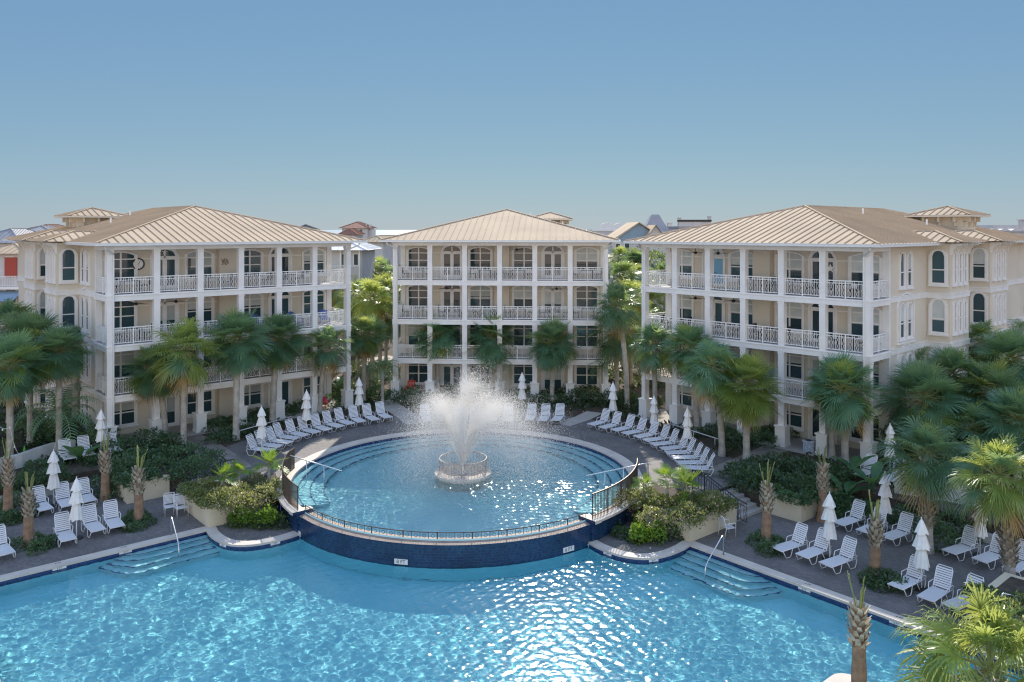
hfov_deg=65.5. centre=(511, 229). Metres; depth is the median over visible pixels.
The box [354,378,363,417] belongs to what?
closed parasol
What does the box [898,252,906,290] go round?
window
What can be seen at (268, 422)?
handrail
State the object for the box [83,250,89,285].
window
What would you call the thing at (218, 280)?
patio table set
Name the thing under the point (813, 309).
door
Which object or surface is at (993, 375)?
palm tree
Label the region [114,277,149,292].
patio table set
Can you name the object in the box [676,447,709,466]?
sun lounger
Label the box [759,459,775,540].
trimmed palm
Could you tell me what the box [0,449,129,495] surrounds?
hedge
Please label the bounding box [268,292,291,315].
door
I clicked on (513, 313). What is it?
patio table set
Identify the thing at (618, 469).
handrail
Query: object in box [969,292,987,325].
window
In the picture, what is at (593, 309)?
patio table set
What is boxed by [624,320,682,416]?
palm tree
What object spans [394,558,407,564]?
depth marker
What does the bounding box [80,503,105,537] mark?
sun lounger
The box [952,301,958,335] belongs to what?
window
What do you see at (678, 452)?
sun lounger
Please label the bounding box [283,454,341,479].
handrail
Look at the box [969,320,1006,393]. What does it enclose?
palm tree
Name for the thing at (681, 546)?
pool coping
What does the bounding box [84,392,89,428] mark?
window
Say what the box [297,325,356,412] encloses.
palm tree
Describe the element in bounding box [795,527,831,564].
sun lounger
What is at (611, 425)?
sun lounger
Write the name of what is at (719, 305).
door
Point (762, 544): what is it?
hedge
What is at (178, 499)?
strap chair
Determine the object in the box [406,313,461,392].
palm tree
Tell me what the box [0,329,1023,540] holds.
ground
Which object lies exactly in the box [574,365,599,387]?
window
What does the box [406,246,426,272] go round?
window
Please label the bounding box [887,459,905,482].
sun lounger
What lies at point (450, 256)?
door
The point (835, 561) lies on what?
sun lounger
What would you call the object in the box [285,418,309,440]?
sun lounger
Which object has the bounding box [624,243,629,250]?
window
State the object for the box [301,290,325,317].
window
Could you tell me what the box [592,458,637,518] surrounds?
pool railing
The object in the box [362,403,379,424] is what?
sun lounger
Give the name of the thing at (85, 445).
sun lounger
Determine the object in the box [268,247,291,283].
door
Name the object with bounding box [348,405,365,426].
sun lounger
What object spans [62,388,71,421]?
window
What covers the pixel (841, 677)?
deck tip
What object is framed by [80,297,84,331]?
window
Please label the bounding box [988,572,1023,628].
planter box
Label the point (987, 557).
sun lounger
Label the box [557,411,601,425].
path
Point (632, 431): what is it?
sun lounger
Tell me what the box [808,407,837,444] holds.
door
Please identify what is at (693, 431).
handrail
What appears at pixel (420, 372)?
window
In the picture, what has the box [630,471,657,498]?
palm tree
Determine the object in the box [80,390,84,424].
window
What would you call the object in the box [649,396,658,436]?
closed parasol
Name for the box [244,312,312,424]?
palm tree
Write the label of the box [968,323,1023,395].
palm tree
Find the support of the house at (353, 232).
on the ground at (81, 471)
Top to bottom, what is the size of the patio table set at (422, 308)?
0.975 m
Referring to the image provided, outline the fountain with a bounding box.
[434,451,490,483]
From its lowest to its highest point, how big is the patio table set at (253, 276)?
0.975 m
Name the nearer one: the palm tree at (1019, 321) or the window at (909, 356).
the window at (909, 356)
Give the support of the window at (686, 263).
in the apartment building at (942, 277)
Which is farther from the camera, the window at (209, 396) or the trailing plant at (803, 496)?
the window at (209, 396)
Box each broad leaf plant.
[59,445,100,461]
[332,376,355,392]
[828,472,872,498]
[832,455,875,479]
[847,461,892,491]
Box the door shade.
[714,259,722,282]
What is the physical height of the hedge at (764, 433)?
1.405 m
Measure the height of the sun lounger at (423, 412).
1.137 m
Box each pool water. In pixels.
[0,533,1023,681]
[292,434,627,536]
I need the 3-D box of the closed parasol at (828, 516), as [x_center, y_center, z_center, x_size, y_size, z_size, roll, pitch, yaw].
[13.718,12.739,34.377,0.680,2.898,0.680,0,0,-25]
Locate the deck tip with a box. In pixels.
[823,673,850,681]
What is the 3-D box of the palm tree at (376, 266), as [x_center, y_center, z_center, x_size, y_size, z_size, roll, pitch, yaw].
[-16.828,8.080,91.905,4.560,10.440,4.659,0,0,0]
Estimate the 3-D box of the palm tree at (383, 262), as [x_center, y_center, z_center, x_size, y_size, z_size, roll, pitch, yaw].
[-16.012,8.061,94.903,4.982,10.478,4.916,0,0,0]
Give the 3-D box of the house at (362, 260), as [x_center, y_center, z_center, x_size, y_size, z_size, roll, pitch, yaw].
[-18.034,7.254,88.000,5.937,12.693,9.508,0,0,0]
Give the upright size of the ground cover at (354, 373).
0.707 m
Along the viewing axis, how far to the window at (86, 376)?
52.10 m
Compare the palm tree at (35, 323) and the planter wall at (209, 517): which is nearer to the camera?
the planter wall at (209, 517)
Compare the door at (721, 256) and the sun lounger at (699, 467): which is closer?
the sun lounger at (699, 467)
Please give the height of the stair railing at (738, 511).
1.826 m
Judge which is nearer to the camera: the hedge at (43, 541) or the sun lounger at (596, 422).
the hedge at (43, 541)
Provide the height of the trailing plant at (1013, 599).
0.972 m
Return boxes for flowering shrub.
[189,471,292,517]
[615,485,732,532]
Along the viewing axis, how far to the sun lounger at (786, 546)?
35.07 m
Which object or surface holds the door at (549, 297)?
in the apartment building at (558, 251)
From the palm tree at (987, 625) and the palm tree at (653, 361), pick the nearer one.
the palm tree at (987, 625)
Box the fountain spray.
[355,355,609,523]
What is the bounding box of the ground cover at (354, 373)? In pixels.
[0,359,1023,485]
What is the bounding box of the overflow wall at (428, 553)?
[280,504,628,567]
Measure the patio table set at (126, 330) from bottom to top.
0.975 m
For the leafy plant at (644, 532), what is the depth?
35.89 m
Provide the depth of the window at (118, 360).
51.65 m
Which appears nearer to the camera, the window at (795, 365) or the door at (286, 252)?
the window at (795, 365)
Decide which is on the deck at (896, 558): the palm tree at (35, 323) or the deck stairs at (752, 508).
the deck stairs at (752, 508)
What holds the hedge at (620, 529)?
on the deck at (896, 558)
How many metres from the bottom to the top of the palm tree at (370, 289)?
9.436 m
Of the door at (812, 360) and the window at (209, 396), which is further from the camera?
the window at (209, 396)
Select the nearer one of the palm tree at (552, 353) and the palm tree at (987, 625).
the palm tree at (987, 625)
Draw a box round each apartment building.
[2,205,367,448]
[379,209,620,401]
[623,205,1023,467]
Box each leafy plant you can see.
[228,503,279,528]
[628,510,667,546]
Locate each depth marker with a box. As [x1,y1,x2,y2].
[52,562,65,570]
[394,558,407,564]
[563,545,573,552]
[889,616,903,627]
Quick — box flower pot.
[322,396,327,410]
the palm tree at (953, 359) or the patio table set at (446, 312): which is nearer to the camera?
the palm tree at (953, 359)
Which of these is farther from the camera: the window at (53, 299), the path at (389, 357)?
the path at (389, 357)
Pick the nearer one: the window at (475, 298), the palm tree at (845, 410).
the palm tree at (845, 410)
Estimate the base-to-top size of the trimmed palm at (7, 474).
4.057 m
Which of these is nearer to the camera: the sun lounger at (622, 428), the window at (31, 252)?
the sun lounger at (622, 428)
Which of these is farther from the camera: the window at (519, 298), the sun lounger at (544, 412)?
the window at (519, 298)
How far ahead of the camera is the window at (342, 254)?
83.94 m
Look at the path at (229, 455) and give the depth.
48.38 m
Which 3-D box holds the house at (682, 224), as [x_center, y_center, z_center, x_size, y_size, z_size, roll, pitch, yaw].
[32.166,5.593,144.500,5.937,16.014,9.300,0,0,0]
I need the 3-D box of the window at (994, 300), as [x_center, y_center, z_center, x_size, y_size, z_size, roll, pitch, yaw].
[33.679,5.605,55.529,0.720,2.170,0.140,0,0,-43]
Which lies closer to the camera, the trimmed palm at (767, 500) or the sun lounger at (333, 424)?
the trimmed palm at (767, 500)
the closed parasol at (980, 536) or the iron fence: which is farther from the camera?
the iron fence
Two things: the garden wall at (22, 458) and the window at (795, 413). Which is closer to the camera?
the garden wall at (22, 458)
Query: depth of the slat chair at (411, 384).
64.74 m
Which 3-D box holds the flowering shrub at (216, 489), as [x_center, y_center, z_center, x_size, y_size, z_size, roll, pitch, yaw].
[-13.671,13.085,39.922,4.963,1.405,4.392,0,0,39]
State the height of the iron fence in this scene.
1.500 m
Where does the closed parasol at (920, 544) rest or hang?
on the deck at (896, 558)
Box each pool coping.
[0,526,298,581]
[276,428,642,520]
[588,540,1023,669]
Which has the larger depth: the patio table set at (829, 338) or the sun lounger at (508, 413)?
the sun lounger at (508, 413)
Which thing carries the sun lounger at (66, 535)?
on the deck at (97, 541)
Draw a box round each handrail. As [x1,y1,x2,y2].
[170,516,179,552]
[239,416,291,431]
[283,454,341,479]
[586,463,648,488]
[670,423,717,438]
[704,535,723,573]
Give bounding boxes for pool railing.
[282,447,297,510]
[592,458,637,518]
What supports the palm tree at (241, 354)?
on the ground at (81, 471)
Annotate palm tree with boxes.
[0,297,37,413]
[0,308,71,446]
[0,327,53,455]
[14,383,97,442]
[26,324,96,453]
[65,325,84,429]
[119,342,180,440]
[142,314,226,446]
[201,462,241,486]
[203,304,277,440]
[227,458,250,487]
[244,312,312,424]
[248,447,290,479]
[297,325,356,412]
[332,273,372,371]
[332,276,352,350]
[332,305,358,374]
[339,313,393,402]
[342,278,399,386]
[351,298,400,384]
[351,362,380,394]
[365,357,398,405]
[372,258,383,279]
[372,271,400,361]
[375,256,392,287]
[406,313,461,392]
[460,309,520,395]
[486,351,514,398]
[521,314,580,400]
[584,308,641,396]
[586,360,619,392]
[594,281,641,407]
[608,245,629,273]
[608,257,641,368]
[609,276,653,371]
[613,305,649,385]
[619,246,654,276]
[623,262,651,351]
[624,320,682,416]
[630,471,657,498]
[633,292,665,353]
[634,300,659,374]
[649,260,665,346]
[651,463,684,501]
[659,320,717,432]
[664,465,705,503]
[675,337,741,456]
[700,350,789,461]
[800,350,891,467]
[802,359,857,457]
[868,414,981,554]
[874,356,982,462]
[885,575,1023,681]
[914,345,933,363]
[921,344,984,406]
[933,397,1013,475]
[945,433,1023,574]
[951,353,1023,433]
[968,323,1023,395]
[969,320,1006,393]
[975,386,1023,480]
[1007,318,1023,360]
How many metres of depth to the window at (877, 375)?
47.45 m
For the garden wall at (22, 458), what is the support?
on the ground at (81, 471)
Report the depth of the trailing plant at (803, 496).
38.86 m
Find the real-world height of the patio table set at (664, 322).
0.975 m
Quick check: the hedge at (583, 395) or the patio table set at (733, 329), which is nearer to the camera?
the patio table set at (733, 329)
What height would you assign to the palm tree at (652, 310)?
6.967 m
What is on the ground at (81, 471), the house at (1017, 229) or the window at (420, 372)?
the house at (1017, 229)
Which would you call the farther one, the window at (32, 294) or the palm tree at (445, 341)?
the palm tree at (445, 341)
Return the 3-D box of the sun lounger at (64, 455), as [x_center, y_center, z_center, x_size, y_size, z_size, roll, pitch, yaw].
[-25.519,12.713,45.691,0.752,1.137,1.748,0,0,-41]
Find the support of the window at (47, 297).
in the apartment building at (76, 269)
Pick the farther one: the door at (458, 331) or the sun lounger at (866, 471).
the door at (458, 331)
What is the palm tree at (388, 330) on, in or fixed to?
on the ground at (81, 471)
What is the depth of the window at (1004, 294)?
56.81 m
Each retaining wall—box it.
[0,478,100,501]
[110,467,168,503]
[771,482,842,522]
[845,496,1023,551]
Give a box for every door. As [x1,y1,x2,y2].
[150,249,178,288]
[150,298,178,335]
[150,394,178,426]
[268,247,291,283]
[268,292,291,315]
[268,379,291,409]
[440,246,461,277]
[440,285,461,314]
[440,325,461,352]
[440,364,461,390]
[541,246,563,277]
[541,286,563,315]
[541,366,563,391]
[701,249,725,286]
[701,296,725,331]
[701,398,725,420]
[808,251,837,293]
[808,303,837,343]
[808,355,829,389]
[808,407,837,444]
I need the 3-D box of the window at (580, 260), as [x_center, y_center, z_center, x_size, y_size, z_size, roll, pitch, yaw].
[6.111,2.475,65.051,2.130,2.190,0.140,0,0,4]
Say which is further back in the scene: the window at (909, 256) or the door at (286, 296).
the door at (286, 296)
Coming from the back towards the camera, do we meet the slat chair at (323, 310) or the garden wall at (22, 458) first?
the slat chair at (323, 310)
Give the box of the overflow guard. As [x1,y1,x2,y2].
[305,504,585,538]
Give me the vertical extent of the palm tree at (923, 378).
6.252 m
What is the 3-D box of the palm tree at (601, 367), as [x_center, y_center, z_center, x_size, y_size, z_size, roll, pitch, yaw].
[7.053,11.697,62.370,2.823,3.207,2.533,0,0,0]
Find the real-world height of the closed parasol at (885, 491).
2.816 m
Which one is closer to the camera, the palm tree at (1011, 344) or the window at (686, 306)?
the palm tree at (1011, 344)
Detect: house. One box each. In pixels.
[0,228,35,245]
[0,243,17,328]
[27,224,63,228]
[30,225,55,230]
[299,224,319,229]
[332,243,381,355]
[338,228,364,238]
[339,221,375,238]
[366,235,400,327]
[587,223,629,237]
[608,222,665,321]
[644,214,671,233]
[668,216,711,231]
[977,219,1023,234]
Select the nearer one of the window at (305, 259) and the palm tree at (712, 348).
the palm tree at (712, 348)
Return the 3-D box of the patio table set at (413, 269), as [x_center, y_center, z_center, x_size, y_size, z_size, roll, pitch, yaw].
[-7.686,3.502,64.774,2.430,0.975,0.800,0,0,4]
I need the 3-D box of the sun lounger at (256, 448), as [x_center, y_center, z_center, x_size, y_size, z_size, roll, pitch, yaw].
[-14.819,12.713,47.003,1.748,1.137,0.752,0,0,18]
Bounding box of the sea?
[0,230,415,234]
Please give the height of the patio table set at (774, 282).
0.975 m
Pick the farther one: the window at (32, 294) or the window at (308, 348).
the window at (308, 348)
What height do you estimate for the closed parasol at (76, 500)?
2.855 m
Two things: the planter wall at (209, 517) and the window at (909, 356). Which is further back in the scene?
the window at (909, 356)
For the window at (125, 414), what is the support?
in the apartment building at (76, 269)
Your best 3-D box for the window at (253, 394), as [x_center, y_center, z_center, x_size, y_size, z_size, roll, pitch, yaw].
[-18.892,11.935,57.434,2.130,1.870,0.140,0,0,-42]
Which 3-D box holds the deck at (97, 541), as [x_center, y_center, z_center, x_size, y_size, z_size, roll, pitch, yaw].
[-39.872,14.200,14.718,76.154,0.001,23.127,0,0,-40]
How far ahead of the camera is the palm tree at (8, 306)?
53.79 m
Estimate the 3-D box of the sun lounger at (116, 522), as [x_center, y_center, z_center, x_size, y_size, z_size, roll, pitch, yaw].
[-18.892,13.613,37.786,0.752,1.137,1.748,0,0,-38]
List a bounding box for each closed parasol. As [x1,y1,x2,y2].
[46,449,60,506]
[68,476,83,540]
[95,410,106,442]
[256,405,266,452]
[301,389,311,433]
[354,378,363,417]
[518,373,526,410]
[608,383,617,423]
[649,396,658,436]
[682,406,692,452]
[821,491,837,559]
[878,471,891,532]
[884,423,895,473]
[912,517,930,591]
[972,502,987,555]
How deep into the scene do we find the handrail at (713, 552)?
34.00 m
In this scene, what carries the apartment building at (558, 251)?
on the ground at (81, 471)
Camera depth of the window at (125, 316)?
51.82 m
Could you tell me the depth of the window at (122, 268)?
51.78 m
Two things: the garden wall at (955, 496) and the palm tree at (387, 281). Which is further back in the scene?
the palm tree at (387, 281)
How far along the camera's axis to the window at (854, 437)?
48.10 m
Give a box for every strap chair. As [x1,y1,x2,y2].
[163,492,176,515]
[173,493,188,517]
[718,515,735,538]
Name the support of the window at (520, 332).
in the apartment building at (558, 251)
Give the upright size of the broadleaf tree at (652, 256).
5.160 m
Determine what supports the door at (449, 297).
in the apartment building at (558, 251)
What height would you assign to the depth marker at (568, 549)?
0.220 m
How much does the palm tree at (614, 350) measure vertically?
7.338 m
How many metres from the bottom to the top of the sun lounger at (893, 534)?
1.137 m
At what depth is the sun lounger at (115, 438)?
47.64 m
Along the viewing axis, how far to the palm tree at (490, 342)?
62.85 m
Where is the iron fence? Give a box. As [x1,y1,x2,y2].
[0,427,22,456]
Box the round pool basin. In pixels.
[305,512,584,540]
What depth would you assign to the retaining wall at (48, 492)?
42.63 m
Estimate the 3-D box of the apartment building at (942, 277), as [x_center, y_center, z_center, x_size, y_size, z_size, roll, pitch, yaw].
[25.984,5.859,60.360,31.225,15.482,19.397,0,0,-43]
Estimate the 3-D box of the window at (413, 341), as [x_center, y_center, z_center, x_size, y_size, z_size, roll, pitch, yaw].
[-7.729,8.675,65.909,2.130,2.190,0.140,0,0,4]
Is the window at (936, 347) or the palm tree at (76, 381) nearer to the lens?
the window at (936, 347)
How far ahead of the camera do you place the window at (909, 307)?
48.90 m
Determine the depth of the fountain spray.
42.59 m
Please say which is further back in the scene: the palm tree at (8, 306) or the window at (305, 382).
the window at (305, 382)
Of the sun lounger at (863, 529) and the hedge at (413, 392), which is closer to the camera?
the sun lounger at (863, 529)
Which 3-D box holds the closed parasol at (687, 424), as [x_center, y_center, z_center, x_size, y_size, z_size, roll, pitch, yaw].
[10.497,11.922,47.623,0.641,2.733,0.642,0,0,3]
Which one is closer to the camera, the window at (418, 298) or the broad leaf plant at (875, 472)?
the broad leaf plant at (875, 472)
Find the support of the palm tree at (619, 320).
on the ground at (81, 471)
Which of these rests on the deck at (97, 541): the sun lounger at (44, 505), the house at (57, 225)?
the sun lounger at (44, 505)
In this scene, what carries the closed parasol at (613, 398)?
on the deck at (631, 449)
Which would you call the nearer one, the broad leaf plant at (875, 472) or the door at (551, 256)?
the broad leaf plant at (875, 472)
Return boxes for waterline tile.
[0,532,299,583]
[589,545,1023,671]
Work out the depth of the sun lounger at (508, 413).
55.41 m
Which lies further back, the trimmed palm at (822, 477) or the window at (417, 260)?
the window at (417, 260)
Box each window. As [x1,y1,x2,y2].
[24,249,27,277]
[25,290,27,305]
[27,249,29,278]
[28,291,30,310]
[29,249,33,278]
[30,292,33,312]
[36,248,44,279]
[36,382,44,408]
[37,290,44,316]
[44,251,48,282]
[44,386,48,417]
[45,296,48,316]
[48,251,51,282]
[48,297,51,317]
[51,251,55,283]
[52,298,54,325]
[58,248,78,283]
[59,295,77,328]
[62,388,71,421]
[79,250,84,284]
[79,343,84,378]
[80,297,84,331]
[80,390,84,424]
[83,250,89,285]
[83,298,88,333]
[83,346,88,381]
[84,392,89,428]
[103,251,137,284]
[103,301,137,332]
[103,350,137,380]
[103,400,138,428]
[184,250,215,281]
[184,296,214,325]
[186,345,215,369]
[187,389,215,417]
[236,249,263,279]
[236,293,263,321]
[244,383,263,408]
[301,248,325,276]
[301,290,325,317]
[301,334,324,358]
[301,374,326,398]
[341,253,343,265]
[353,253,358,265]
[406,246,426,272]
[406,285,426,309]
[406,324,426,347]
[406,363,426,385]
[468,247,492,272]
[468,285,492,310]
[468,325,490,346]
[468,364,488,385]
[511,247,531,272]
[511,286,531,310]
[511,325,531,348]
[511,364,531,386]
[574,247,598,273]
[574,286,598,311]
[574,326,598,349]
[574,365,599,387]
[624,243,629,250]
[670,249,694,279]
[670,294,693,322]
[670,383,692,409]
[727,250,752,282]
[727,298,752,328]
[728,346,752,358]
[774,301,804,334]
[775,251,804,285]
[775,351,804,382]
[775,401,804,431]
[847,253,881,289]
[847,306,881,341]
[848,361,881,392]
[848,415,881,446]
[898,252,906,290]
[899,303,906,341]
[899,354,906,392]
[906,251,914,289]
[906,302,914,340]
[906,352,912,366]
[927,249,948,286]
[927,298,948,336]
[928,347,946,377]
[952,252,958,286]
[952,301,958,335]
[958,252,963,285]
[958,300,963,334]
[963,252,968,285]
[963,300,968,333]
[963,347,967,375]
[969,247,988,281]
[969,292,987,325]
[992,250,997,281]
[992,295,997,325]
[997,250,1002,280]
[997,294,1002,324]
[1002,250,1006,279]
[1002,293,1006,323]
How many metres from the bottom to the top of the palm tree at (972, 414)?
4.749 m
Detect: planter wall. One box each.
[183,480,269,526]
[632,496,735,541]
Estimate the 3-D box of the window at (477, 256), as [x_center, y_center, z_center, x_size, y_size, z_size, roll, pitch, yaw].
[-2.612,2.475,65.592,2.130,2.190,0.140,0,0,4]
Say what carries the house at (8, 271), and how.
on the ground at (81, 471)
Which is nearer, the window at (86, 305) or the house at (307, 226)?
the window at (86, 305)
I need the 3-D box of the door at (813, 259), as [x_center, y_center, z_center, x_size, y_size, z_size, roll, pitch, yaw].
[19.428,2.555,49.845,0.118,2.830,1.900,0,0,-43]
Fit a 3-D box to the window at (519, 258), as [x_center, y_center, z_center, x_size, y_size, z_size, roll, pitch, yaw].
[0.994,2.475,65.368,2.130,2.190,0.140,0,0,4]
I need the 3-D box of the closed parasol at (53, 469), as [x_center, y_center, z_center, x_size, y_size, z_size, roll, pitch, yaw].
[-23.600,12.736,40.990,0.681,2.903,0.682,0,0,19]
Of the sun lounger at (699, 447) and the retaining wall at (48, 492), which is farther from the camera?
the sun lounger at (699, 447)
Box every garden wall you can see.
[0,439,75,472]
[894,472,1022,514]
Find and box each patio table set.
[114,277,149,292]
[114,323,151,341]
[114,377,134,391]
[195,274,232,288]
[235,273,270,285]
[270,270,303,284]
[402,267,426,278]
[402,305,424,315]
[438,305,461,317]
[470,268,496,278]
[503,268,531,278]
[504,305,531,317]
[539,305,567,317]
[573,268,601,278]
[573,308,600,317]
[660,314,691,328]
[713,322,739,335]
[739,276,775,291]
[752,323,790,340]
[788,280,817,294]
[818,280,861,297]
[828,330,862,349]
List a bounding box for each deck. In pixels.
[0,486,292,574]
[195,409,746,493]
[598,506,1023,651]
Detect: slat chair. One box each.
[287,311,304,324]
[319,309,329,323]
[405,379,415,388]
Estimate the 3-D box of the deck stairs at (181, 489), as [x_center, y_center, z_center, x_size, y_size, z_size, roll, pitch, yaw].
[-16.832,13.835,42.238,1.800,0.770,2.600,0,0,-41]
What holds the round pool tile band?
attached to the round pool basin
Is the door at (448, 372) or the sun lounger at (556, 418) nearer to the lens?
the sun lounger at (556, 418)
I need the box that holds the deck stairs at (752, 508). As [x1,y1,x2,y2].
[719,488,761,521]
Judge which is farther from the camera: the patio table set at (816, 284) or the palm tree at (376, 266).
the palm tree at (376, 266)
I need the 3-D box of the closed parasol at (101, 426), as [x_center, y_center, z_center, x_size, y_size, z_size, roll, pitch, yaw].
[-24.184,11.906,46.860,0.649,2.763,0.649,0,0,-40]
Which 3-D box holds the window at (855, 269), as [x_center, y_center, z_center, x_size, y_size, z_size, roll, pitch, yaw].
[21.206,2.475,47.898,0.140,2.190,2.130,0,0,-43]
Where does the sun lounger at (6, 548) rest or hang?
on the deck at (97, 541)
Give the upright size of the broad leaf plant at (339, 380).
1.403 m
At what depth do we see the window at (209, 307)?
55.31 m
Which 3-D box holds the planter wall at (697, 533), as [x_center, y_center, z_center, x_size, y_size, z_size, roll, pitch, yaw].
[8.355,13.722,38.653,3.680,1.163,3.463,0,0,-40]
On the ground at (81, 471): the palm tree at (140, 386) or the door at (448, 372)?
the palm tree at (140, 386)
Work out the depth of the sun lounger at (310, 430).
51.52 m
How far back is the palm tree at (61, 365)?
46.62 m
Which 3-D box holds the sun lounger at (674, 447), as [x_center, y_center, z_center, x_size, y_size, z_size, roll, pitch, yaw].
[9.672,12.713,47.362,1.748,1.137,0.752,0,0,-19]
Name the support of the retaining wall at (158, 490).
on the ground at (81, 471)
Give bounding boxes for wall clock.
[132,258,144,269]
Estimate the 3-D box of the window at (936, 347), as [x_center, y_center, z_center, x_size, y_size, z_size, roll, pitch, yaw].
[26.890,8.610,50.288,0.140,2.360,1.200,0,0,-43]
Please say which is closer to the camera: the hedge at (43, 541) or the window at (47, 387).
the hedge at (43, 541)
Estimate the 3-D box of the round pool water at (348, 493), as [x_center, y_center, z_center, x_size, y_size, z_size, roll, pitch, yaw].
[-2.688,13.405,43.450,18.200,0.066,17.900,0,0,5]
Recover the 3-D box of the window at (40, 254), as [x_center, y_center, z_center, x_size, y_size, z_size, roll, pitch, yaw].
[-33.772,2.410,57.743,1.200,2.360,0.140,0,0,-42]
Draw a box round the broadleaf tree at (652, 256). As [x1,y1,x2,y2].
[615,248,665,283]
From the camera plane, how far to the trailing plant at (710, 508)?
37.30 m
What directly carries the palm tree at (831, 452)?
on the ground at (81, 471)
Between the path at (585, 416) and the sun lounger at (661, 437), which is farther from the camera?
the path at (585, 416)
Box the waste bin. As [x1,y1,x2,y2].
[802,439,814,452]
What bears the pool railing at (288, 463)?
on the round pool coping at (623, 461)
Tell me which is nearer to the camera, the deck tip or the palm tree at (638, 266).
the deck tip
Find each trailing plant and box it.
[109,465,162,490]
[176,481,268,509]
[640,495,738,525]
[772,483,820,508]
[959,580,1023,622]
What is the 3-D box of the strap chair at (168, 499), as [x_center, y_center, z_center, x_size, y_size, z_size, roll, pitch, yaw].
[-17.068,13.704,39.734,0.554,0.998,0.682,0,0,-30]
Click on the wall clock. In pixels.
(141, 263)
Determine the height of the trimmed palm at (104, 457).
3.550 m
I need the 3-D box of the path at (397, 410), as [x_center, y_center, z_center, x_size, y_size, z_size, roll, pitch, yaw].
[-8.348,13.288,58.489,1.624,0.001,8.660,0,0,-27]
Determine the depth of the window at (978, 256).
55.46 m
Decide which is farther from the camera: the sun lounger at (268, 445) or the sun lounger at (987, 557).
the sun lounger at (268, 445)
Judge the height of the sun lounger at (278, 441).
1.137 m
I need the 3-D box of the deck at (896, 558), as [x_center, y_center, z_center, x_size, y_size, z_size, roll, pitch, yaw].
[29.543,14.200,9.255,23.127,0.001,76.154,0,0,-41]
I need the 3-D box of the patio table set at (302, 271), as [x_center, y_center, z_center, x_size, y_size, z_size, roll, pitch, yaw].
[-16.402,3.502,58.156,2.430,0.975,0.800,0,0,-42]
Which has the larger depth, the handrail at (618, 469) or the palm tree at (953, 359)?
the palm tree at (953, 359)
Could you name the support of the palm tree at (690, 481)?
on the ground at (81, 471)
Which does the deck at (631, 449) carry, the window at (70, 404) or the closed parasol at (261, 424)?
the closed parasol at (261, 424)
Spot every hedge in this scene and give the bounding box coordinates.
[0,409,123,452]
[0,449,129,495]
[0,469,123,509]
[0,500,43,527]
[7,531,61,555]
[97,426,226,486]
[116,508,157,533]
[200,399,310,445]
[224,503,289,530]
[323,379,402,408]
[386,383,600,396]
[397,386,571,405]
[563,387,659,412]
[610,519,683,543]
[691,423,799,448]
[717,449,853,503]
[744,528,788,558]
[816,474,940,528]
[856,565,914,594]
[873,424,1023,476]
[911,499,1023,552]
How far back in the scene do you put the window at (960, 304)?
51.04 m
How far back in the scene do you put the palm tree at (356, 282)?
73.47 m
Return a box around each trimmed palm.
[0,436,15,521]
[19,471,37,547]
[98,433,112,501]
[130,445,147,522]
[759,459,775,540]
[815,445,830,522]
[846,571,871,681]
[866,490,884,578]
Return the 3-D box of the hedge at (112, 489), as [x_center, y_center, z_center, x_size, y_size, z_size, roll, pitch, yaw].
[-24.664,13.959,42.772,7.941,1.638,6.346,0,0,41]
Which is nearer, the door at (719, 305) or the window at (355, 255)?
the door at (719, 305)
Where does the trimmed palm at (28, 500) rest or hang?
on the deck at (97, 541)
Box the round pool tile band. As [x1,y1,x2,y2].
[292,432,628,480]
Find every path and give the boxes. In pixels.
[173,434,251,469]
[355,355,392,364]
[373,399,425,424]
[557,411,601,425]
[608,362,638,370]
[701,445,787,477]
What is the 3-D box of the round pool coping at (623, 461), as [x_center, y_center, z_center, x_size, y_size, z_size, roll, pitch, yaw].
[-2.576,13.265,44.872,19.438,0.110,16.287,0,0,5]
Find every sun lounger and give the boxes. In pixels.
[0,524,15,557]
[32,485,53,516]
[53,511,76,547]
[54,481,71,511]
[57,438,76,462]
[77,435,95,455]
[78,477,97,506]
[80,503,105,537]
[102,499,124,533]
[105,431,123,451]
[246,434,276,455]
[254,430,282,449]
[265,426,293,448]
[273,422,300,444]
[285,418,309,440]
[297,416,320,437]
[310,413,332,434]
[322,410,344,431]
[334,407,354,428]
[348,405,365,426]
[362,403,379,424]
[375,401,392,421]
[419,404,432,424]
[502,403,513,423]
[524,403,536,423]
[537,403,550,423]
[551,403,564,423]
[587,408,609,429]
[598,411,621,432]
[610,413,634,435]
[621,417,646,438]
[633,420,658,442]
[642,424,670,446]
[649,428,678,450]
[659,434,689,455]
[664,437,695,459]
[671,442,702,464]
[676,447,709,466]
[681,452,714,475]
[772,522,807,558]
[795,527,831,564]
[819,535,856,574]
[834,499,865,531]
[851,453,877,481]
[855,506,887,534]
[882,511,913,546]
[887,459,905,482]
[887,554,926,596]
[917,564,954,608]
[941,525,979,561]
[941,572,983,616]
[971,532,1002,569]
[1001,539,1023,576]
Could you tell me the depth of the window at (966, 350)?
51.68 m
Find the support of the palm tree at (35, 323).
on the ground at (81, 471)
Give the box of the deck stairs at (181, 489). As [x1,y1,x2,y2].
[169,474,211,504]
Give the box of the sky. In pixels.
[0,0,1023,229]
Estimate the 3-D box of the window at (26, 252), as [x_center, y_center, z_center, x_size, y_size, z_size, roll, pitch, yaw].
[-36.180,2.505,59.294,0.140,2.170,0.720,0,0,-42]
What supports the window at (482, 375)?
in the apartment building at (558, 251)
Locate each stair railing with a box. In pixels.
[172,459,234,503]
[692,469,746,522]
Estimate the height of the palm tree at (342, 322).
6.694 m

